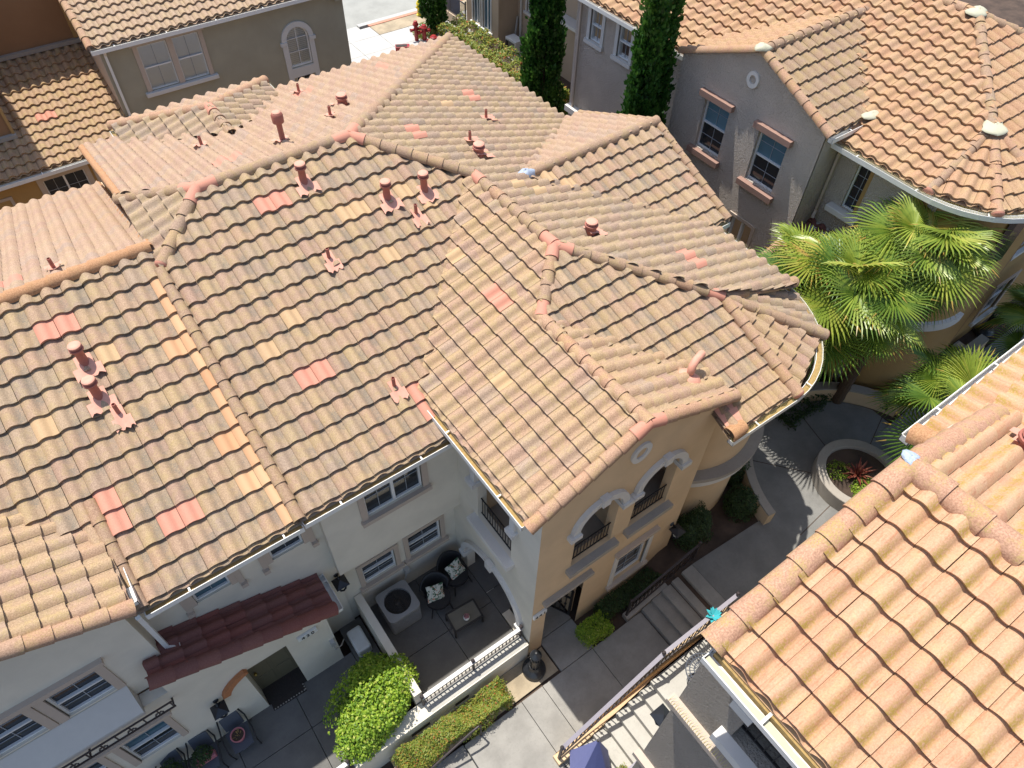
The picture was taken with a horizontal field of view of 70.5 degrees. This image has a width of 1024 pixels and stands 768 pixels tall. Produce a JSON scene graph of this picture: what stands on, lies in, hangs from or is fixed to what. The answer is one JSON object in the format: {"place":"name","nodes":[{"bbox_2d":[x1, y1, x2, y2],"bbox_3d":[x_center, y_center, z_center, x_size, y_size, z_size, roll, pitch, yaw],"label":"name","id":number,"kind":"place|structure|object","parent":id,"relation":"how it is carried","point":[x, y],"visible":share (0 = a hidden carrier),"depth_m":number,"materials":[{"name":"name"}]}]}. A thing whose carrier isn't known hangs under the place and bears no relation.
{"place":"outdoors","nodes":[
{"label":"outdoors","id":0,"kind":"place"},
{"bbox_2d":[187,617,413,767],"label":"entry path","id":1,"kind":"structure","parent":0,"point":[293,733],"depth_m":15.47,"materials":[{"name":"concrete"}]},
{"bbox_2d":[155,748,191,767],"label":"sling chair","id":2,"kind":"object","parent":1,"relation":"on","point":[174,754],"visible":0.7,"depth_m":14.52,"materials":[{"name":"blue metal"}]},
{"bbox_2d":[160,758,187,767],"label":"flower pot","id":3,"kind":"object","parent":2,"relation":"on","point":[173,763],"visible":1,"depth_m":14.33,"materials":[{"name":"green plant"}]},
{"bbox_2d":[185,729,228,767],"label":"sling chair","id":4,"kind":"object","parent":1,"relation":"on","point":[204,738],"visible":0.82,"depth_m":14.70,"materials":[{"name":"blue metal"}]},
{"bbox_2d":[189,744,217,767],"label":"flower pot","id":5,"kind":"object","parent":4,"relation":"on","point":[205,757],"visible":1,"depth_m":14.49,"materials":[{"name":"green plant"}]},
{"bbox_2d":[216,709,261,759],"bbox_3d":[-5.670,7.262,15.010,0.632,0.851,0.665,-29,57,-23],"label":"sling chair","id":6,"kind":"object","parent":1,"relation":"on","point":[229,723],"visible":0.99,"depth_m":14.96,"materials":[{"name":"blue metal"}]},
{"bbox_2d":[230,727,244,742],"bbox_3d":[-5.630,7.223,14.883,0.300,0.300,0.300,-29,57,-23],"label":"flower pot","id":7,"kind":"object","parent":6,"relation":"on","point":[237,734],"visible":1,"depth_m":14.86,"materials":[{"name":"ceramic"}]},
{"bbox_2d":[271,683,306,710],"bbox_3d":[-4.967,6.775,15.959,0.780,0.022,0.480,-29,57,-23],"label":"doormat","id":8,"kind":"object","parent":1,"relation":"on","point":[297,691],"visible":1,"depth_m":15.88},
{"bbox_2d":[347,625,371,656],"bbox_3d":[-3.481,5.877,16.529,0.340,0.350,0.600,-29,57,-23],"label":"utility box","id":9,"kind":"object","parent":1,"relation":"on","point":[359,640],"visible":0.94,"depth_m":16.38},
{"bbox_2d":[322,651,419,765],"bbox_3d":[-2.987,6.702,15.156,1.738,1.674,2.340,17,52,12],"label":"bright shrub","id":10,"kind":"object","parent":1,"relation":"on","point":[367,726],"visible":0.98,"depth_m":14.76,"materials":[{"name":"green plant"}]},
{"bbox_2d":[342,0,416,28],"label":"street","id":11,"kind":"structure","parent":0,"point":[356,12],"depth_m":36.90,"materials":[{"name":"asphalt"}]},
{"bbox_2d":[347,10,473,62],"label":"sidewalk","id":12,"kind":"structure","parent":0,"point":[368,43],"depth_m":34.45,"materials":[{"name":"concrete"}]},
{"bbox_2d":[395,44,409,50],"bbox_3d":[-5.118,-15.715,33.917,0.671,0.315,0.335,-6,51,-7],"label":"red box","id":13,"kind":"object","parent":12,"relation":"on","point":[398,47],"visible":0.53,"depth_m":33.76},
{"bbox_2d":[410,20,421,40],"bbox_3d":[-4.542,-16.676,34.266,0.568,1.020,0.281,-29,57,-23],"label":"fire standpipe","id":14,"kind":"object","parent":12,"relation":"on","point":[416,28],"visible":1,"depth_m":34.12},
{"bbox_2d":[418,24,430,40],"bbox_3d":[-4.173,-16.670,34.404,0.620,0.816,0.312,-29,57,-23],"label":"fire standpipe","id":15,"kind":"object","parent":12,"relation":"on","point":[424,30],"visible":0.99,"depth_m":34.28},
{"bbox_2d":[412,22,443,39],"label":"shrub","id":16,"kind":"object","parent":12,"relation":"on","point":[430,33],"visible":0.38,"depth_m":34.70,"materials":[{"name":"green plant"}]},
{"bbox_2d":[417,0,448,33],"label":"cypress tree","id":17,"kind":"object","parent":12,"relation":"on","point":[433,13],"visible":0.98,"depth_m":34.02,"materials":[{"name":"green plant"}]},
{"bbox_2d":[446,0,459,13],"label":"rubbish bin","id":18,"kind":"object","parent":12,"relation":"on","point":[449,3],"visible":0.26,"depth_m":36.12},
{"bbox_2d":[447,0,467,32],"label":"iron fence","id":19,"kind":"object","parent":12,"relation":"on","point":[452,8],"visible":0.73,"depth_m":35.11,"materials":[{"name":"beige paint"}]},
{"bbox_2d":[370,552,515,699],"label":"patio floor","id":20,"kind":"structure","parent":0,"point":[435,650],"depth_m":16.89,"materials":[{"name":"concrete"}]},
{"bbox_2d":[376,580,421,634],"bbox_3d":[-2.616,5.189,16.805,0.800,0.794,0.800,-29,57,-23],"label":"condenser","id":21,"kind":"object","parent":20,"relation":"on","point":[398,602],"visible":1,"depth_m":16.56,"materials":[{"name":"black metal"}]},
{"bbox_2d":[419,571,453,618],"bbox_3d":[-1.770,4.934,17.038,0.752,0.841,0.776,-18,53,-16],"label":"patio chair","id":22,"kind":"object","parent":20,"relation":"on","point":[432,578],"visible":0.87,"depth_m":16.95,"materials":[{"name":"wicker"}]},
{"bbox_2d":[425,582,444,603],"bbox_3d":[-1.785,4.862,16.860,0.420,0.420,0.130,-13,14,-22],"label":"cushion","id":23,"kind":"object","parent":22,"relation":"on","point":[435,592],"visible":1,"depth_m":16.81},
{"bbox_2d":[436,550,471,596],"bbox_3d":[-1.409,4.508,17.398,0.752,0.841,0.776,-36,60,-27],"label":"patio chair","id":24,"kind":"object","parent":20,"relation":"on","point":[445,559],"visible":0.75,"depth_m":17.30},
{"bbox_2d":[445,557,465,579],"bbox_3d":[-1.352,4.408,17.246,0.420,0.420,0.130,-39,23,-22],"label":"cushion","id":25,"kind":"object","parent":24,"relation":"on","point":[455,568],"visible":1,"depth_m":17.19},
{"bbox_2d":[445,598,483,638],"bbox_3d":[-1.106,5.471,16.907,0.774,0.385,0.517,-25,56,-20],"label":"coffee table","id":26,"kind":"object","parent":20,"relation":"on","point":[456,620],"visible":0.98,"depth_m":16.77,"materials":[{"name":"black metal"}]},
{"bbox_2d":[463,613,469,620],"bbox_3d":[-1.047,5.349,16.642,0.160,0.179,0.160,-29,57,-23],"label":"vase","id":27,"kind":"object","parent":26,"relation":"on","point":[466,616],"visible":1,"depth_m":16.60,"materials":[{"name":"white ceramic"}]},
{"bbox_2d":[270,0,1023,767],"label":"ground","id":28,"kind":"structure","parent":0,"point":[670,554],"depth_m":18.07,"materials":[{"name":"concrete"}]},
{"bbox_2d":[0,0,125,209],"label":"brown house","id":29,"kind":"structure","parent":28,"relation":"on","point":[59,104],"depth_m":23.35,"materials":[{"name":"tile"}]},
{"bbox_2d":[0,196,15,205],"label":"window","id":30,"kind":"structure","parent":29,"relation":"in","point":[10,198],"depth_m":22.79,"materials":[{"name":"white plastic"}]},
{"bbox_2d":[35,164,95,194],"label":"window","id":31,"kind":"structure","parent":29,"relation":"in","point":[77,177],"depth_m":23.56,"materials":[{"name":"white plastic"}]},
{"bbox_2d":[91,166,105,186],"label":"window","id":32,"kind":"structure","parent":29,"relation":"in","point":[98,178],"depth_m":24.00,"materials":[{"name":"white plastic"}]},
{"bbox_2d":[58,0,351,116],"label":"olive house","id":33,"kind":"structure","parent":28,"relation":"on","point":[149,54],"depth_m":23.98,"materials":[{"name":"paint"}]},
{"bbox_2d":[136,40,178,89],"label":"window","id":34,"kind":"structure","parent":33,"relation":"in","point":[155,57],"depth_m":23.58,"materials":[{"name":"glass"}]},
{"bbox_2d":[171,32,209,80],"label":"window","id":35,"kind":"structure","parent":33,"relation":"in","point":[188,49],"depth_m":24.00,"materials":[{"name":"glass"}]},
{"bbox_2d":[287,27,312,67],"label":"window","id":36,"kind":"structure","parent":33,"relation":"in","point":[299,50],"depth_m":26.00,"materials":[{"name":"glass"}]},
{"bbox_2d":[347,8,416,32],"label":"kerb","id":37,"kind":"structure","parent":28,"relation":"on","point":[361,26],"depth_m":35.66,"materials":[{"name":"concrete"}]},
{"bbox_2d":[354,593,421,706],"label":"patio wall","id":38,"kind":"structure","parent":28,"relation":"on","point":[377,632],"depth_m":15.91,"materials":[{"name":"beige paint"}]},
{"bbox_2d":[0,32,829,767],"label":"townhouse","id":39,"kind":"structure","parent":28,"relation":"on","point":[290,370],"depth_m":13.52,"materials":[{"name":"beige tile"}]},
{"bbox_2d":[0,707,59,754],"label":"window","id":40,"kind":"structure","parent":39,"relation":"in","point":[29,722],"depth_m":11.57,"materials":[{"name":"white plastic"}]},
{"bbox_2d":[32,665,126,723],"bbox_3d":[-7.029,4.979,11.754,1.060,1.110,0.135,-29,57,-23],"label":"window","id":41,"kind":"structure","parent":39,"relation":"in","point":[98,682],"depth_m":11.85,"materials":[{"name":"white plastic"}]},
{"bbox_2d":[87,757,123,767],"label":"window","id":42,"kind":"structure","parent":39,"relation":"in","point":[104,762],"depth_m":13.23,"materials":[{"name":"white plastic"}]},
{"bbox_2d":[112,717,188,766],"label":"window","id":43,"kind":"structure","parent":39,"relation":"in","point":[167,729],"depth_m":13.75,"materials":[{"name":"white plastic"}]},
{"bbox_2d":[179,569,248,618],"bbox_3d":[-5.300,3.558,12.706,1.110,0.980,0.190,-29,57,-23],"label":"window","id":44,"kind":"structure","parent":39,"relation":"in","point":[189,603],"depth_m":12.85,"materials":[{"name":"white plastic"}]},
{"bbox_2d":[247,646,297,688],"bbox_3d":[-5.110,5.916,15.331,0.900,2.060,0.155,-29,57,-23],"label":"door","id":45,"kind":"structure","parent":39,"relation":"in","point":[281,662],"depth_m":15.58,"materials":[{"name":"gold metal"}]},
{"bbox_2d":[257,524,319,575],"bbox_3d":[-4.152,2.934,13.251,1.100,0.980,0.190,-29,57,-23],"label":"window","id":46,"kind":"structure","parent":39,"relation":"in","point":[307,536],"depth_m":13.40,"materials":[{"name":"white plastic"}]},
{"bbox_2d":[355,543,404,593],"bbox_3d":[-2.961,4.066,16.141,1.120,1.090,0.200,-29,57,-23],"label":"window","id":47,"kind":"structure","parent":39,"relation":"in","point":[385,559],"depth_m":16.28,"materials":[{"name":"white plastic"}]},
{"bbox_2d":[357,462,432,528],"bbox_3d":[-2.253,1.975,13.737,1.540,1.250,0.200,-29,57,-23],"label":"window","id":48,"kind":"structure","parent":39,"relation":"in","point":[410,480],"depth_m":13.98,"materials":[{"name":"white plastic"}]},
{"bbox_2d":[402,514,448,565],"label":"window","id":49,"kind":"structure","parent":39,"relation":"in","point":[429,532],"depth_m":16.72,"materials":[{"name":"white plastic"}]},
{"bbox_2d":[605,524,660,591],"bbox_3d":[2.733,4.001,16.719,1.260,1.810,0.230,-29,57,-23],"label":"window","id":50,"kind":"structure","parent":39,"relation":"in","point":[629,554],"depth_m":16.98,"materials":[{"name":"white plastic"}]},
{"bbox_2d":[368,0,461,28],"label":"red kerb","id":51,"kind":"structure","parent":28,"relation":"on","point":[391,19],"depth_m":35.88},
{"bbox_2d":[370,0,466,33],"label":"planting strip","id":52,"kind":"object","parent":28,"relation":"on","point":[393,25],"visible":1,"depth_m":35.62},
{"bbox_2d":[353,625,528,767],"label":"retaining wall","id":53,"kind":"structure","parent":28,"relation":"on","point":[459,690],"depth_m":15.61,"materials":[{"name":"beige paint"}]},
{"bbox_2d":[337,759,352,767],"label":"entry railing","id":54,"kind":"object","parent":53,"relation":"attached to","point":[346,763],"visible":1,"depth_m":14.49,"materials":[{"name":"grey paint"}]},
{"bbox_2d":[434,745,476,767],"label":"steps","id":55,"kind":"structure","parent":28,"relation":"on","point":[459,757],"depth_m":15.57,"materials":[{"name":"concrete"}]},
{"bbox_2d":[431,724,481,767],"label":"handrail","id":56,"kind":"object","parent":55,"relation":"on","point":[456,745],"visible":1,"depth_m":15.03,"materials":[{"name":"brown metal"}]},
{"bbox_2d":[389,647,557,767],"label":"gravel bed","id":57,"kind":"object","parent":28,"relation":"on","point":[519,685],"visible":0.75,"depth_m":16.46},
{"bbox_2d":[391,675,514,767],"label":"flowering hedge","id":58,"kind":"object","parent":57,"relation":"on","point":[482,710],"visible":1,"depth_m":15.29,"materials":[{"name":"green plant"}]},
{"bbox_2d":[522,649,545,681],"bbox_3d":[0.516,6.231,16.254,0.550,1.080,0.550,-29,57,-23],"label":"large dark urn","id":59,"kind":"object","parent":57,"relation":"on","point":[533,667],"visible":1,"depth_m":16.41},
{"bbox_2d":[436,11,569,114],"bbox_3d":[-0.483,-14.156,32.099,1.796,1.474,8.415,-29,57,-23],"label":"flowering hedge","id":60,"kind":"object","parent":28,"relation":"on","point":[470,37],"visible":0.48,"depth_m":32.45,"materials":[{"name":"green plant"}]},
{"bbox_2d":[505,34,524,60],"bbox_3d":[0.115,-15.714,33.738,0.800,0.820,1.100,-29,57,-23],"label":"heat pump","id":61,"kind":"object","parent":28,"relation":"on","point":[511,40],"visible":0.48,"depth_m":33.46,"materials":[{"name":"black metal"}]},
{"bbox_2d":[466,0,577,81],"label":"tan house","id":62,"kind":"structure","parent":28,"relation":"on","point":[500,19],"depth_m":33.31,"materials":[{"name":"paint"}]},
{"bbox_2d":[470,0,481,27],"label":"window","id":63,"kind":"structure","parent":62,"relation":"in","point":[476,3],"depth_m":34.34,"materials":[{"name":"white plastic"}]},
{"bbox_2d":[481,0,492,35],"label":"window","id":64,"kind":"structure","parent":62,"relation":"in","point":[487,19],"depth_m":33.82,"materials":[{"name":"white plastic"}]},
{"bbox_2d":[523,0,531,16],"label":"window","id":65,"kind":"structure","parent":62,"relation":"in","point":[526,10],"depth_m":32.82,"materials":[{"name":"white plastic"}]},
{"bbox_2d":[518,0,567,114],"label":"cypress tree","id":66,"kind":"object","parent":28,"relation":"on","point":[543,41],"visible":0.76,"depth_m":26.57,"materials":[{"name":"green plant"}]},
{"bbox_2d":[465,588,668,767],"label":"walkway","id":67,"kind":"structure","parent":28,"relation":"on","point":[539,727],"depth_m":16.38,"materials":[{"name":"concrete"}]},
{"bbox_2d":[570,738,610,767],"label":"umbrella","id":68,"kind":"object","parent":67,"relation":"on","point":[594,754],"visible":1,"depth_m":13.63,"materials":[{"name":"blue fabric"}]},
{"bbox_2d":[574,609,614,649],"bbox_3d":[1.958,5.758,17.002,0.898,0.665,0.641,-29,57,-23],"label":"clipped shrub","id":69,"kind":"object","parent":67,"relation":"on","point":[593,633],"visible":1,"depth_m":16.92,"materials":[{"name":"green plant"}]},
{"bbox_2d":[553,591,739,765],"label":"stair wall","id":70,"kind":"structure","parent":67,"relation":"on","point":[640,681],"depth_m":15.31,"materials":[{"name":"beige paint"}]},
{"bbox_2d":[705,607,720,628],"bbox_3d":[4.208,5.070,15.405,0.359,0.950,0.368,-29,57,-23],"label":"pinwheel","id":71,"kind":"object","parent":70,"relation":"attached to","point":[712,611],"visible":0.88,"depth_m":15.10,"materials":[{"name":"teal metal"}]},
{"bbox_2d":[582,639,711,767],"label":"stair","id":72,"kind":"object","parent":67,"relation":"on","point":[626,731],"visible":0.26,"depth_m":15.21,"materials":[{"name":"concrete"}]},
{"bbox_2d":[685,653,705,684],"bbox_3d":[3.885,6.054,14.980,0.744,0.721,0.744,-29,57,-23],"label":"bistro table","id":73,"kind":"object","parent":72,"relation":"on","point":[689,677],"visible":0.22,"depth_m":14.81,"materials":[{"name":"white metal"}]},
{"bbox_2d":[684,638,712,671],"bbox_3d":[4.026,5.611,15.231,0.552,0.902,0.390,-29,57,-23],"label":"bistro chair","id":74,"kind":"object","parent":72,"relation":"on","point":[700,642],"visible":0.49,"depth_m":15.26,"materials":[{"name":"white metal"}]},
{"bbox_2d":[593,566,661,624],"bbox_3d":[3.129,4.951,17.712,2.638,0.646,0.605,-29,57,-23],"label":"clipped hedge","id":75,"kind":"object","parent":28,"relation":"on","point":[625,602],"visible":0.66,"depth_m":17.44,"materials":[{"name":"green plant"}]},
{"bbox_2d":[616,0,686,124],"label":"cypress tree","id":76,"kind":"object","parent":28,"relation":"on","point":[650,88],"visible":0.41,"depth_m":19.13,"materials":[{"name":"green plant"}]},
{"bbox_2d":[622,541,701,621],"bbox_3d":[3.608,4.761,17.391,2.145,1.845,0.180,-29,57,-23],"label":"railing","id":77,"kind":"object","parent":28,"relation":"on","point":[635,609],"depth_m":17.42,"materials":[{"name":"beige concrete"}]},
{"bbox_2d":[641,565,726,644],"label":"steps","id":78,"kind":"structure","parent":28,"relation":"on","point":[669,613],"depth_m":17.27,"materials":[{"name":"concrete"}]},
{"bbox_2d":[673,500,712,552],"bbox_3d":[4.492,3.663,17.985,1.127,1.887,0.902,-29,57,-23],"label":"clipped shrub","id":79,"kind":"object","parent":28,"relation":"on","point":[701,516],"visible":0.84,"depth_m":17.52,"materials":[{"name":"green plant"}]},
{"bbox_2d":[727,461,750,485],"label":"clipped shrub","id":80,"kind":"object","parent":28,"relation":"on","point":[737,477],"visible":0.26,"depth_m":18.88,"materials":[{"name":"green plant"}]},
{"bbox_2d":[722,482,759,522],"bbox_3d":[5.895,3.041,18.568,1.132,1.172,0.951,-29,57,-23],"label":"clipped shrub","id":81,"kind":"object","parent":28,"relation":"on","point":[736,497],"visible":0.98,"depth_m":18.31,"materials":[{"name":"green plant"}]},
{"bbox_2d":[564,0,1023,391],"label":"taupe house","id":82,"kind":"structure","parent":28,"relation":"on","point":[825,115],"depth_m":17.94,"materials":[{"name":"orange tile"}]},
{"bbox_2d":[583,7,605,51],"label":"window","id":83,"kind":"structure","parent":82,"relation":"in","point":[597,31],"depth_m":23.02,"materials":[{"name":"white plastic"}]},
{"bbox_2d":[610,23,634,69],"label":"window","id":84,"kind":"structure","parent":82,"relation":"in","point":[626,38],"depth_m":22.37,"materials":[{"name":"white plastic"}]},
{"bbox_2d":[686,87,735,168],"bbox_3d":[5.437,-6.968,19.709,0.310,1.830,1.140,-29,57,-23],"label":"window","id":85,"kind":"structure","parent":82,"relation":"in","point":[717,111],"depth_m":19.84,"materials":[{"name":"white plastic"}]},
{"bbox_2d":[724,210,755,248],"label":"window","id":86,"kind":"structure","parent":82,"relation":"in","point":[741,230],"depth_m":20.57,"materials":[{"name":"glass"}]},
{"bbox_2d":[735,120,793,204],"bbox_3d":[6.560,-5.749,18.739,0.310,1.830,1.180,-29,57,-23],"label":"window","id":87,"kind":"structure","parent":82,"relation":"in","point":[772,145],"depth_m":18.86,"materials":[{"name":"glass"}]},
{"bbox_2d":[842,165,870,211],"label":"window","id":88,"kind":"structure","parent":82,"relation":"in","point":[862,175],"depth_m":18.04,"materials":[{"name":"glass"}]},
{"bbox_2d":[968,269,1022,326],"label":"window","id":89,"kind":"structure","parent":82,"relation":"in","point":[996,292],"depth_m":21.35,"materials":[{"name":"glass"}]},
{"bbox_2d":[984,223,1023,266],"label":"tower window","id":90,"kind":"structure","parent":82,"relation":"in","point":[1016,228],"depth_m":16.89,"materials":[{"name":"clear glass"}]},
{"bbox_2d":[1010,242,1023,260],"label":"window","id":91,"kind":"structure","parent":82,"relation":"in","point":[1021,250],"depth_m":18.88,"materials":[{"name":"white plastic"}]},
{"bbox_2d":[775,374,833,430],"bbox_3d":[8.462,0.132,21.029,2.944,0.682,1.767,-29,57,-23],"label":"ground cover","id":92,"kind":"object","parent":28,"relation":"on","point":[803,415],"visible":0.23,"depth_m":20.52,"materials":[{"name":"green plant"}]},
{"bbox_2d":[753,221,876,365],"bbox_3d":[7.256,-1.369,18.839,3.893,5.568,3.764,-29,57,-23],"label":"fan palm","id":93,"kind":"object","parent":28,"relation":"on","point":[780,260],"visible":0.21,"depth_m":17.06,"materials":[{"name":"green plant"}]},
{"bbox_2d":[632,339,1023,767],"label":"peach roof house","id":94,"kind":"structure","parent":28,"relation":"on","point":[877,621],"depth_m":6.37,"materials":[{"name":"tile"}]},
{"bbox_2d":[770,225,939,386],"bbox_3d":[7.771,-1.351,18.402,4.321,6.267,4.184,-5,51,-6],"label":"fan palm","id":95,"kind":"object","parent":28,"relation":"on","point":[876,309],"visible":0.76,"depth_m":16.34,"materials":[{"name":"green plant"}]},
{"bbox_2d":[880,345,958,409],"bbox_3d":[11.774,-0.204,20.919,3.198,0.730,0.482,-29,57,-23],"label":"clipped hedge","id":96,"kind":"object","parent":28,"relation":"on","point":[919,372],"visible":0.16,"depth_m":20.80,"materials":[{"name":"green plant"}]},
{"bbox_2d":[895,334,988,415],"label":"wall","id":97,"kind":"structure","parent":28,"relation":"on","point":[981,340],"depth_m":21.30,"materials":[{"name":"beige paint"}]},
{"bbox_2d":[974,310,1002,338],"bbox_3d":[14.424,-1.904,21.727,0.550,1.080,0.550,-29,57,-23],"label":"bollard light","id":98,"kind":"object","parent":28,"relation":"on","point":[980,331],"visible":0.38,"depth_m":21.89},
{"bbox_2d":[692,325,1023,602],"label":"plaza","id":99,"kind":"structure","parent":0,"point":[744,562],"depth_m":19.10,"materials":[{"name":"concrete"}]},
{"bbox_2d":[738,457,775,524],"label":"curved wall","id":100,"kind":"structure","parent":99,"relation":"on","point":[765,513],"depth_m":18.39,"materials":[{"name":"beige paint"}]},
{"bbox_2d":[753,405,881,534],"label":"plaza joints","id":101,"kind":"object","parent":99,"relation":"on","point":[809,472],"visible":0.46,"depth_m":19.45,"materials":[{"name":"concrete"}]},
{"bbox_2d":[797,382,899,416],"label":"curved wall","id":102,"kind":"structure","parent":99,"relation":"on","point":[857,395],"depth_m":20.66,"materials":[{"name":"beige paint"}]},
{"bbox_2d":[811,439,893,510],"bbox_3d":[9.070,2.469,19.048,2.200,0.455,2.200,-29,57,-23],"label":"round planter","id":103,"kind":"object","parent":99,"relation":"on","point":[835,494],"visible":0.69,"depth_m":19.14,"materials":[{"name":"concrete"}]},
{"bbox_2d":[826,460,871,495],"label":"plants","id":104,"kind":"object","parent":103,"relation":"in","point":[855,484],"visible":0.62,"depth_m":18.84,"materials":[{"name":"green plant"}]},
{"bbox_2d":[841,459,877,485],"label":"red spiky plant","id":105,"kind":"object","parent":103,"relation":"in","point":[860,470],"visible":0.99,"depth_m":18.79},
{"bbox_2d":[831,190,1010,403],"bbox_3d":[9.526,-1.736,18.536,3.948,6.593,3.669,-29,57,-23],"label":"fan palm","id":106,"kind":"object","parent":99,"relation":"on","point":[949,252],"visible":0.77,"depth_m":16.20,"materials":[{"name":"green plant"}]},
{"bbox_2d":[867,341,998,464],"bbox_3d":[10.520,0.972,17.705,3.577,4.102,3.848,24,54,17],"label":"fan palm","id":107,"kind":"object","parent":99,"relation":"on","point":[956,371],"visible":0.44,"depth_m":17.09,"materials":[{"name":"green plant"}]},
{"bbox_2d":[975,282,1023,359],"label":"fan palm","id":108,"kind":"object","parent":99,"relation":"on","point":[1012,313],"visible":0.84,"depth_m":19.56,"materials":[{"name":"green plant"}]},
{"bbox_2d":[951,341,965,350],"bbox_3d":[13.381,-1.107,21.719,0.300,0.235,0.260,-29,57,-23],"label":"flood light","id":109,"kind":"object","parent":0,"point":[959,343],"visible":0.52,"depth_m":21.64,"materials":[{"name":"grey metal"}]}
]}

